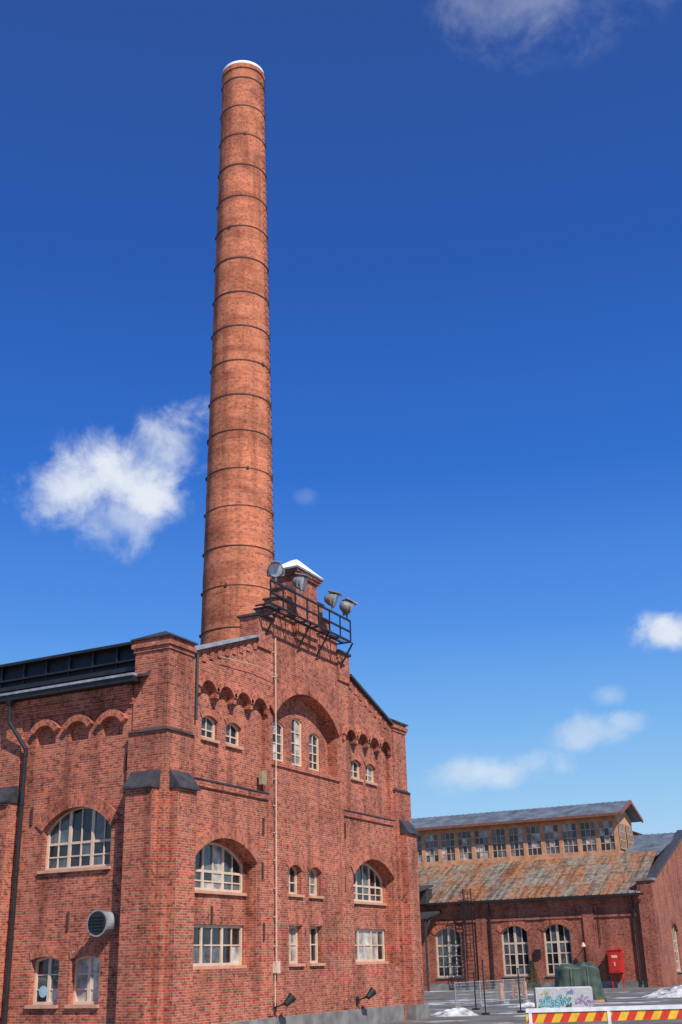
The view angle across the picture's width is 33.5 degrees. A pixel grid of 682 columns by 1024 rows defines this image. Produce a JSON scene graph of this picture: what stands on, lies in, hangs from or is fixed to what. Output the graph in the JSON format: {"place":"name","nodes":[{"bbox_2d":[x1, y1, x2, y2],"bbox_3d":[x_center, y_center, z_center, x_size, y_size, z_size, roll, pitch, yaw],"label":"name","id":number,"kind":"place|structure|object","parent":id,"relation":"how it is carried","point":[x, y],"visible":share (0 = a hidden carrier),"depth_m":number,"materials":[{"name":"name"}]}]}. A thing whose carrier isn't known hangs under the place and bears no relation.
{"place":"outdoors","nodes":[
{"label":"outdoors","id":0,"kind":"place"},
{"bbox_2d":[195,890,246,895],"bbox_3d":[-4.415,13.301,39.522,0.220,0.097,3.920,-12,-24,25],"label":"window sill","id":1,"kind":"structure","parent":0,"point":[220,893],"depth_m":39.70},
{"bbox_2d":[0,0,681,834],"label":"sky","id":2,"kind":"structure","parent":0,"point":[474,210],"materials":[{"name":"blue"}]},
{"bbox_2d":[379,984,681,1023],"bbox_3d":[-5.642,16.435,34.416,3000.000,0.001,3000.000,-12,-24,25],"label":"ground","id":3,"kind":"structure","parent":0,"point":[439,1000],"depth_m":60.81,"materials":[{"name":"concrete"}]},
{"bbox_2d":[1,704,132,1023],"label":"side wall outer brick","id":4,"kind":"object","parent":3,"relation":"on","point":[64,766],"visible":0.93,"depth_m":38.07,"materials":[{"name":"brick"}]},
{"bbox_2d":[29,948,61,959],"bbox_3d":[-9.775,14.607,37.420,1.382,0.380,0.040,-12,-24,25],"label":"brick arch ring","id":5,"kind":"object","parent":4,"relation":"attached to","point":[45,952],"visible":1,"depth_m":37.41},
{"bbox_2d":[30,719,60,734],"bbox_3d":[-10.547,7.662,40.423,1.297,0.480,0.190,-12,-24,25],"label":"corbel hood","id":6,"kind":"object","parent":4,"relation":"attached to","point":[37,727],"visible":1,"depth_m":40.38,"materials":[{"name":"brick"}]},
{"bbox_2d":[0,684,133,719],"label":"brick cornice","id":7,"kind":"structure","parent":4,"relation":"attached to","point":[108,697],"depth_m":40.08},
{"bbox_2d":[0,672,138,696],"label":"eaves flashing","id":8,"kind":"object","parent":7,"relation":"on","point":[69,683],"visible":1,"depth_m":39.83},
{"bbox_2d":[0,675,139,704],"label":"eaves gutter","id":9,"kind":"object","parent":7,"relation":"on","point":[101,684],"visible":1,"depth_m":39.84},
{"bbox_2d":[2,700,27,1023],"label":"drainpipe","id":10,"kind":"object","parent":9,"relation":"attached to","point":[9,703],"visible":1,"depth_m":38.94,"materials":[{"name":"metal"}]},
{"bbox_2d":[37,866,110,873],"bbox_3d":[-8.903,12.042,38.035,3.070,0.097,0.380,-12,-24,25],"label":"window sill","id":11,"kind":"structure","parent":4,"relation":"attached to","point":[74,869],"depth_m":37.86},
{"bbox_2d":[35,794,119,831],"bbox_3d":[-9.004,10.221,38.650,3.612,1.140,0.070,-12,-24,25],"label":"brick arch ring","id":12,"kind":"object","parent":4,"relation":"attached to","point":[107,811],"visible":1,"depth_m":38.73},
{"bbox_2d":[62,714,93,729],"bbox_3d":[-9.236,7.378,39.797,1.297,0.480,0.190,-12,-24,25],"label":"corbel hood","id":13,"kind":"object","parent":4,"relation":"attached to","point":[70,722],"visible":1,"depth_m":39.77,"materials":[{"name":"brick"}]},
{"bbox_2d":[69,946,102,958],"bbox_3d":[-8.287,14.285,36.710,1.382,0.380,0.040,-12,-24,25],"label":"brick arch ring","id":14,"kind":"object","parent":4,"relation":"attached to","point":[85,950],"visible":1,"depth_m":36.71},
{"bbox_2d":[87,910,117,936],"bbox_3d":[-7.650,13.228,36.395,0.820,0.820,0.620,-12,-24,25],"label":"round wall vent body","id":15,"kind":"object","parent":4,"relation":"attached to","point":[111,926],"visible":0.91,"depth_m":36.26,"materials":[{"name":"metal"}]},
{"bbox_2d":[88,911,105,934],"bbox_3d":[-7.799,13.126,36.130,0.720,0.720,0.060,-12,-24,25],"label":"round wall vent louvre","id":16,"kind":"object","parent":15,"relation":"attached to","point":[96,922],"visible":1,"depth_m":36.12,"materials":[{"name":"black paint"}]},
{"bbox_2d":[96,709,127,725],"bbox_3d":[-7.925,7.094,39.171,1.297,0.480,0.190,-12,-24,25],"label":"corbel hood","id":17,"kind":"object","parent":4,"relation":"attached to","point":[108,714],"visible":1,"depth_m":39.15,"materials":[{"name":"brick"}]},
{"bbox_2d":[30,753,345,940],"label":"iron wall anchors","id":18,"kind":"object","parent":4,"relation":"attached to","point":[211,911],"visible":1,"depth_m":39.52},
{"bbox_2d":[31,718,122,1004],"bbox_3d":[-20.261,14.400,43.743,31.000,11.400,0.310,-12,-24,25],"label":"side wall inner brick","id":19,"kind":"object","parent":3,"relation":"on","point":[114,727],"visible":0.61,"depth_m":39.35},
{"bbox_2d":[33,957,58,1004],"bbox_3d":[-9.620,15.466,37.355,1.200,1.470,0.100,-12,-24,25],"label":"window frame","id":20,"kind":"object","parent":19,"relation":"attached to","point":[35,1002],"visible":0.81,"depth_m":37.48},
{"bbox_2d":[37,959,57,1001],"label":"glazing bars","id":21,"kind":"object","parent":20,"relation":"attached to","point":[49,974],"visible":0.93,"depth_m":37.34,"materials":[{"name":"beige paint"}]},
{"bbox_2d":[37,959,58,1001],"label":"glass panes","id":22,"kind":"object","parent":20,"relation":"attached to","point":[43,969],"visible":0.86,"depth_m":37.43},
{"bbox_2d":[45,807,109,869],"bbox_3d":[-8.841,11.117,38.584,2.950,2.020,0.100,-12,-24,25],"label":"window frame","id":23,"kind":"object","parent":19,"relation":"attached to","point":[48,844],"visible":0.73,"depth_m":38.93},
{"bbox_2d":[49,809,110,867],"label":"glazing bars","id":24,"kind":"object","parent":23,"relation":"attached to","point":[92,841],"visible":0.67,"depth_m":38.54,"materials":[{"name":"beige paint"}]},
{"bbox_2d":[49,809,111,867],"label":"glass panes","id":25,"kind":"object","parent":23,"relation":"attached to","point":[87,829],"visible":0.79,"depth_m":38.63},
{"bbox_2d":[73,955,99,1004],"bbox_3d":[-8.133,15.143,36.645,1.200,1.470,0.100,-12,-24,25],"label":"window frame","id":26,"kind":"object","parent":19,"relation":"attached to","point":[75,1001],"visible":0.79,"depth_m":36.78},
{"bbox_2d":[77,957,98,1000],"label":"glazing bars","id":27,"kind":"object","parent":26,"relation":"attached to","point":[89,988],"visible":0.95,"depth_m":36.62,"materials":[{"name":"beige paint"}]},
{"bbox_2d":[77,958,99,1000],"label":"glass panes","id":28,"kind":"object","parent":26,"relation":"attached to","point":[83,979],"visible":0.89,"depth_m":36.70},
{"bbox_2d":[0,568,423,1023],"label":"piers and buttresses","id":29,"kind":"object","parent":3,"relation":"on","point":[155,963],"visible":0.62,"depth_m":37.81,"materials":[{"name":"red brick"}]},
{"bbox_2d":[137,672,149,676],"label":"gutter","id":30,"kind":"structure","parent":29,"relation":"on","point":[143,674],"depth_m":38.82,"materials":[{"name":"metal"}]},
{"bbox_2d":[0,642,135,693],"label":"black roof monitor","id":31,"kind":"object","parent":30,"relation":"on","point":[99,662],"visible":0.46,"depth_m":41.87,"materials":[{"name":"paint"}]},
{"bbox_2d":[0,585,418,834],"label":"dark metal caps","id":32,"kind":"object","parent":29,"relation":"on","point":[144,779],"visible":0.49,"depth_m":38.45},
{"bbox_2d":[194,634,260,649],"bbox_3d":[-4.810,4.991,42.655,1.500,1.630,4.350,-12,-24,25],"label":"grey coping","id":33,"kind":"object","parent":29,"relation":"on","point":[208,645],"visible":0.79,"depth_m":42.42,"materials":[{"name":"metal"}]},
{"bbox_2d":[266,559,323,579],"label":"snow on peak cap","id":34,"kind":"structure","parent":29,"relation":"on","point":[293,563],"depth_m":48.98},
{"bbox_2d":[255,561,357,666],"bbox_3d":[-1.242,4.296,47.618,1.189,2.926,7.230,-12,-24,25],"label":"floodlight rack","id":35,"kind":"object","parent":29,"relation":"attached to","point":[275,570],"visible":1,"depth_m":47.16,"materials":[{"name":"metal"}]},
{"bbox_2d":[350,674,393,724],"bbox_3d":[1.051,8.835,52.704,1.010,1.630,4.350,-12,-24,25],"label":"dark coping","id":36,"kind":"object","parent":29,"relation":"on","point":[370,699],"visible":0.36,"depth_m":52.42,"materials":[{"name":"metal"}]},
{"bbox_2d":[199,60,274,644],"bbox_3d":[-5.052,-2.009,56.442,4.090,50.520,4.090,-12,-24,25],"label":"brick chimney","id":37,"kind":"object","parent":3,"relation":"on","point":[238,555],"visible":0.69,"depth_m":56.93,"materials":[{"name":"brick"}]},
{"bbox_2d":[194,590,386,965],"bbox_3d":[-1.870,11.703,45.839,0.240,17.050,18.800,-12,-24,25],"label":"facade inner brick","id":38,"kind":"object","parent":3,"relation":"on","point":[228,909],"visible":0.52,"depth_m":46.54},
{"bbox_2d":[193,924,241,965],"bbox_3d":[-4.470,14.909,38.937,0.100,1.320,3.800,-12,-24,25],"label":"window frame","id":39,"kind":"object","parent":38,"relation":"attached to","point":[240,944],"visible":0.6,"depth_m":39.64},
{"bbox_2d":[193,927,238,962],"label":"glass panes","id":40,"kind":"object","parent":39,"relation":"attached to","point":[216,949],"visible":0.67,"depth_m":39.23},
{"bbox_2d":[193,927,239,962],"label":"glazing bars","id":41,"kind":"object","parent":39,"relation":"attached to","point":[200,945],"visible":0.77,"depth_m":39.09,"materials":[{"name":"beige paint"}]},
{"bbox_2d":[195,843,242,892],"bbox_3d":[-4.534,12.512,39.891,0.100,1.640,3.800,-12,-24,25],"label":"window frame","id":42,"kind":"object","parent":38,"relation":"attached to","point":[238,862],"visible":0.6,"depth_m":40.80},
{"bbox_2d":[195,845,239,890],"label":"glass panes","id":43,"kind":"object","parent":42,"relation":"attached to","point":[216,859],"visible":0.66,"depth_m":40.11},
{"bbox_2d":[195,845,239,889],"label":"glazing bars","id":44,"kind":"object","parent":42,"relation":"attached to","point":[211,871],"visible":0.65,"depth_m":40.09,"materials":[{"name":"beige paint"}]},
{"bbox_2d":[273,722,282,761],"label":"window frame","id":45,"kind":"object","parent":38,"relation":"attached to","point":[281,739],"visible":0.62,"depth_m":45.68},
{"bbox_2d":[273,723,279,759],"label":"glass panes","id":46,"kind":"object","parent":45,"relation":"attached to","point":[278,741],"visible":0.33,"depth_m":45.47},
{"bbox_2d":[291,718,300,765],"bbox_3d":[-1.910,9.507,46.703,0.100,1.970,0.900,-12,-24,25],"label":"window frame","id":47,"kind":"object","parent":38,"relation":"attached to","point":[299,725],"visible":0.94,"depth_m":47.01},
{"bbox_2d":[291,720,298,764],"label":"glass panes","id":48,"kind":"object","parent":47,"relation":"attached to","point":[296,740],"visible":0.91,"depth_m":46.78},
{"bbox_2d":[309,733,318,770],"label":"window frame","id":49,"kind":"object","parent":38,"relation":"attached to","point":[317,756],"visible":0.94,"depth_m":48.12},
{"bbox_2d":[309,735,315,768],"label":"glass panes","id":50,"kind":"object","parent":49,"relation":"attached to","point":[310,751],"visible":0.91,"depth_m":47.92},
{"bbox_2d":[354,863,382,902],"bbox_3d":[0.937,16.253,49.654,0.100,1.640,3.800,-12,-24,25],"label":"window frame","id":51,"kind":"object","parent":38,"relation":"attached to","point":[380,880],"visible":0.5,"depth_m":50.74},
{"bbox_2d":[353,865,379,900],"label":"glass panes","id":52,"kind":"object","parent":51,"relation":"attached to","point":[365,882],"visible":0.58,"depth_m":50.02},
{"bbox_2d":[354,864,380,900],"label":"glazing bars","id":53,"kind":"object","parent":51,"relation":"attached to","point":[362,886],"visible":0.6,"depth_m":49.91,"materials":[{"name":"beige paint"}]},
{"bbox_2d":[355,929,384,961],"bbox_3d":[1.000,18.650,48.700,0.100,1.320,3.800,-12,-24,25],"label":"window frame","id":54,"kind":"object","parent":38,"relation":"attached to","point":[383,950],"visible":0.62,"depth_m":49.67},
{"bbox_2d":[355,931,382,959],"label":"glass panes","id":55,"kind":"object","parent":54,"relation":"attached to","point":[367,948],"visible":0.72,"depth_m":49.10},
{"bbox_2d":[355,931,382,959],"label":"glazing bars","id":56,"kind":"object","parent":54,"relation":"attached to","point":[357,938],"visible":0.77,"depth_m":48.89,"materials":[{"name":"beige paint"}]},
{"bbox_2d":[191,588,401,1023],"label":"facade wall","id":57,"kind":"structure","parent":3,"relation":"on","point":[307,818],"depth_m":44.42,"materials":[{"name":"brick"}]},
{"bbox_2d":[195,653,198,719],"bbox_3d":[-5.089,6.155,40.003,0.090,2.400,0.086,-12,-24,25],"label":"roof outlet pipe","id":58,"kind":"object","parent":57,"relation":"attached to","point":[197,677],"visible":1,"depth_m":39.96,"materials":[{"name":"metal"}]},
{"bbox_2d":[195,675,219,692],"bbox_3d":[-4.790,6.138,40.709,0.160,0.540,1.350,-12,-24,25],"label":"corbel hood","id":59,"kind":"object","parent":57,"relation":"attached to","point":[210,679],"visible":1,"depth_m":40.77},
{"bbox_2d":[199,708,219,722],"bbox_3d":[-4.737,7.311,40.849,0.045,0.420,1.302,-12,-24,25],"label":"brick arch ring","id":60,"kind":"object","parent":57,"relation":"attached to","point":[210,712],"visible":1,"depth_m":40.84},
{"bbox_2d":[193,965,246,969],"bbox_3d":[-4.355,15.548,38.627,0.220,0.097,3.920,-12,-24,25],"label":"window sill","id":61,"kind":"structure","parent":57,"relation":"attached to","point":[218,967],"depth_m":38.75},
{"bbox_2d":[216,681,236,698],"bbox_3d":[-4.245,6.510,41.681,0.160,0.540,1.350,-12,-24,25],"label":"corbel hood","id":62,"kind":"object","parent":57,"relation":"attached to","point":[228,686],"visible":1,"depth_m":41.79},
{"bbox_2d":[195,826,260,862],"bbox_3d":[-4.022,11.673,39.925,0.080,1.140,4.535,-12,-24,25],"label":"brick arch ring","id":63,"kind":"object","parent":57,"relation":"attached to","point":[207,836],"visible":0.94,"depth_m":40.06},
{"bbox_2d":[224,716,243,728],"bbox_3d":[-3.995,7.819,42.173,0.045,0.420,1.302,-12,-24,25],"label":"brick arch ring","id":64,"kind":"object","parent":57,"relation":"attached to","point":[234,720],"visible":1,"depth_m":42.18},
{"bbox_2d":[234,687,253,703],"bbox_3d":[-3.701,6.883,42.654,0.160,0.540,1.350,-12,-24,25],"label":"corbel hood","id":65,"kind":"object","parent":57,"relation":"attached to","point":[246,693],"visible":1,"depth_m":42.76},
{"bbox_2d":[221,638,279,1005],"bbox_3d":[-3.375,10.771,41.437,0.254,13.600,4.131,-12,-24,25],"label":"cable conduit","id":66,"kind":"object","parent":57,"relation":"attached to","point":[276,966],"visible":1,"depth_m":42.73,"materials":[{"name":"metal"}]},
{"bbox_2d":[252,693,269,708],"bbox_3d":[-3.156,7.255,43.626,0.160,0.540,1.350,-12,-24,25],"label":"corbel hood","id":67,"kind":"object","parent":57,"relation":"attached to","point":[261,697],"visible":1,"depth_m":43.76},
{"bbox_2d":[273,993,295,1011],"bbox_3d":[-2.024,17.565,40.508,0.841,0.626,0.399,-1,-22,-1],"label":"wall spotlight","id":68,"kind":"object","parent":57,"relation":"attached to","point":[290,999],"depth_m":40.45,"materials":[{"name":"black paint"}]},
{"bbox_2d":[289,926,297,963],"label":"window frame","id":69,"kind":"object","parent":57,"relation":"attached to","point":[296,956],"visible":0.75,"depth_m":43.08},
{"bbox_2d":[290,928,294,960],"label":"glass panes","id":70,"kind":"object","parent":69,"relation":"attached to","point":[292,934],"visible":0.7,"depth_m":43.06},
{"bbox_2d":[195,687,391,754],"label":"corbel blocks","id":71,"kind":"structure","parent":57,"relation":"attached to","point":[233,702],"depth_m":43.88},
{"bbox_2d":[193,641,394,1015],"bbox_3d":[-1.510,12.659,45.271,0.550,13.436,16.200,-12,-24,25],"label":"brick string course","id":72,"kind":"object","parent":57,"relation":"attached to","point":[249,793],"visible":0.98,"depth_m":43.16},
{"bbox_2d":[193,777,394,820],"bbox_3d":[-1.318,11.678,45.539,0.120,0.048,16.200,-12,-24,25],"label":"string course flashing","id":73,"kind":"object","parent":72,"relation":"attached to","point":[269,793],"visible":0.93,"depth_m":41.86,"materials":[{"name":"metal"}]},
{"bbox_2d":[286,857,303,870],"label":"brick arch ring","id":74,"kind":"object","parent":57,"relation":"attached to","point":[292,861],"visible":1,"depth_m":43.77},
{"bbox_2d":[269,682,342,735],"bbox_3d":[-1.407,8.006,46.996,0.140,1.750,6.162,-12,-24,25],"label":"brick arch ring","id":75,"kind":"object","parent":57,"relation":"attached to","point":[287,691],"visible":1,"depth_m":47.12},
{"bbox_2d":[350,849,396,878],"bbox_3d":[1.449,15.414,49.688,0.080,1.140,4.535,-12,-24,25],"label":"brick arch ring","id":76,"kind":"object","parent":57,"relation":"attached to","point":[366,855],"visible":1,"depth_m":49.70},
{"bbox_2d":[219,1004,428,1023],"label":"plinth","id":77,"kind":"structure","parent":3,"relation":"on","point":[378,1015],"depth_m":45.70,"materials":[{"name":"concrete"}]},
{"bbox_2d":[419,885,441,991],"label":"loading canopy","id":78,"kind":"object","parent":3,"relation":"on","point":[425,894],"visible":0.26,"depth_m":97.00,"materials":[{"name":"metal"}]},
{"bbox_2d":[431,1007,477,1016],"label":"snow bank","id":79,"kind":"structure","parent":3,"relation":"on","point":[462,1011],"depth_m":51.76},
{"bbox_2d":[460,888,476,989],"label":"escape ladder","id":80,"kind":"object","parent":3,"relation":"on","point":[466,945],"visible":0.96,"depth_m":95.27,"materials":[{"name":"metal"}]},
{"bbox_2d":[451,978,530,1008],"bbox_3d":[8.383,26.637,62.740,0.300,1.300,9.000,-15,-26,31],"label":"site fence","id":81,"kind":"object","parent":3,"relation":"on","point":[503,994],"visible":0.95,"depth_m":62.48,"materials":[{"name":"metal"}]},
{"bbox_2d":[527,960,540,988],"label":"fir tree","id":82,"kind":"object","parent":3,"relation":"on","point":[532,965],"visible":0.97,"depth_m":91.20,"materials":[{"name":"green plant"}]},
{"bbox_2d":[428,902,646,983],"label":"long wall brick","id":83,"kind":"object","parent":3,"relation":"on","point":[616,932],"visible":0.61,"depth_m":92.83,"materials":[{"name":"brick"}]},
{"bbox_2d":[430,923,463,935],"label":"brick arch ring","id":84,"kind":"object","parent":83,"relation":"attached to","point":[439,927],"visible":1,"depth_m":97.31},
{"bbox_2d":[436,928,462,977],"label":"window frame","id":85,"kind":"object","parent":83,"relation":"attached to","point":[438,957],"visible":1,"depth_m":96.79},
{"bbox_2d":[437,929,461,975],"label":"glass panes","id":86,"kind":"object","parent":85,"relation":"attached to","point":[446,953],"visible":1,"depth_m":96.76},
{"bbox_2d":[438,929,461,975],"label":"glazing bars","id":87,"kind":"object","parent":85,"relation":"attached to","point":[449,945],"visible":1,"depth_m":96.73,"materials":[{"name":"beige paint"}]},
{"bbox_2d":[496,920,530,932],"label":"brick arch ring","id":88,"kind":"object","parent":83,"relation":"attached to","point":[501,927],"visible":1,"depth_m":94.76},
{"bbox_2d":[501,926,529,975],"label":"window frame","id":89,"kind":"object","parent":83,"relation":"attached to","point":[505,974],"visible":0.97,"depth_m":94.14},
{"bbox_2d":[503,926,529,973],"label":"glass panes","id":90,"kind":"object","parent":89,"relation":"attached to","point":[519,948],"visible":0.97,"depth_m":94.25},
{"bbox_2d":[504,926,528,973],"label":"glazing bars","id":91,"kind":"object","parent":89,"relation":"attached to","point":[516,954],"visible":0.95,"depth_m":94.22,"materials":[{"name":"beige paint"}]},
{"bbox_2d":[538,919,573,931],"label":"brick arch ring","id":92,"kind":"object","parent":83,"relation":"attached to","point":[549,922],"visible":1,"depth_m":93.25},
{"bbox_2d":[544,924,572,974],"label":"window frame","id":93,"kind":"object","parent":83,"relation":"attached to","point":[546,949],"visible":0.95,"depth_m":92.84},
{"bbox_2d":[545,925,571,973],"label":"glass panes","id":94,"kind":"object","parent":93,"relation":"attached to","point":[562,945],"visible":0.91,"depth_m":92.78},
{"bbox_2d":[546,924,571,973],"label":"glazing bars","id":95,"kind":"object","parent":93,"relation":"attached to","point":[558,942],"visible":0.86,"depth_m":92.73,"materials":[{"name":"beige paint"}]},
{"bbox_2d":[420,880,666,990],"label":"brick pilasters","id":96,"kind":"object","parent":3,"relation":"on","point":[652,942],"visible":0.69,"depth_m":91.93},
{"bbox_2d":[430,877,656,989],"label":"stone trim","id":97,"kind":"structure","parent":3,"relation":"on","point":[628,984],"depth_m":92.01,"materials":[{"name":"concrete"}]},
{"bbox_2d":[533,986,594,1007],"bbox_3d":[10.638,23.189,53.890,2.775,1.050,0.636,-2,-22,0],"label":"graffiti concrete barrier","id":98,"kind":"object","parent":3,"relation":"on","point":[561,997],"visible":0.98,"depth_m":53.66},
{"bbox_2d":[554,961,606,1001],"bbox_3d":[13.506,26.747,64.470,2.913,2.122,2.200,-2,-22,0],"label":"tarp covered pile","id":99,"kind":"object","parent":3,"relation":"on","point":[580,973],"visible":0.59,"depth_m":63.78,"materials":[{"name":"green fabric"}]},
{"bbox_2d":[525,1004,681,1023],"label":"striped road barrier","id":100,"kind":"object","parent":3,"relation":"on","point":[608,1014],"visible":1,"depth_m":27.37,"materials":[{"name":"multicoloured plastic"}]},
{"bbox_2d":[606,949,624,987],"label":"red utility cabinet","id":101,"kind":"object","parent":3,"relation":"on","point":[615,961],"visible":0.97,"depth_m":89.30,"materials":[{"name":"metal"}]},
{"bbox_2d":[642,986,681,997],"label":"snow bank","id":102,"kind":"structure","parent":3,"relation":"on","point":[669,993],"depth_m":67.55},
{"bbox_2d":[654,839,681,985],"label":"gable wall brick","id":103,"kind":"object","parent":3,"relation":"on","point":[668,885],"visible":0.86,"depth_m":96.35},
{"bbox_2d":[646,830,681,877],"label":"gable coping","id":104,"kind":"object","parent":103,"relation":"on","point":[661,861],"visible":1,"depth_m":99.15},
{"bbox_2d":[418,851,656,902],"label":"rusty roof slope","id":105,"kind":"structure","parent":0,"point":[584,875],"depth_m":98.11,"materials":[{"name":"metal"}]},
{"bbox_2d":[420,892,643,986],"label":"gutter and downpipes","id":106,"kind":"object","parent":105,"relation":"attached to","point":[537,952],"visible":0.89,"depth_m":93.03,"materials":[{"name":"metal"}]},
{"bbox_2d":[623,832,674,866],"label":"grey roof slope","id":107,"kind":"structure","parent":0,"point":[659,843],"depth_m":104.40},
{"bbox_2d":[418,811,632,867],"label":"timber clerestory walls","id":108,"kind":"structure","parent":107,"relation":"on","point":[624,818],"depth_m":103.62,"materials":[{"name":"beige wood"}]},
{"bbox_2d":[416,820,615,862],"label":"clerestory glazing bars","id":109,"kind":"object","parent":108,"relation":"on","point":[514,849],"visible":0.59,"depth_m":103.86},
{"bbox_2d":[416,821,614,862],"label":"clerestory glass","id":110,"kind":"object","parent":109,"relation":"attached to","point":[495,846],"visible":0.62,"depth_m":103.83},
{"bbox_2d":[411,800,640,828],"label":"clerestory roof","id":111,"kind":"structure","parent":108,"relation":"on","point":[540,812],"depth_m":105.55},
{"bbox_2d":[416,800,642,830],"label":"bargeboards","id":112,"kind":"object","parent":111,"relation":"attached to","point":[625,807],"visible":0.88,"depth_m":103.40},
{"bbox_2d":[618,822,633,849],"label":"clerestory end window","id":113,"kind":"structure","parent":108,"relation":"attached to","point":[622,835],"depth_m":102.12,"materials":[{"name":"beige glass"}]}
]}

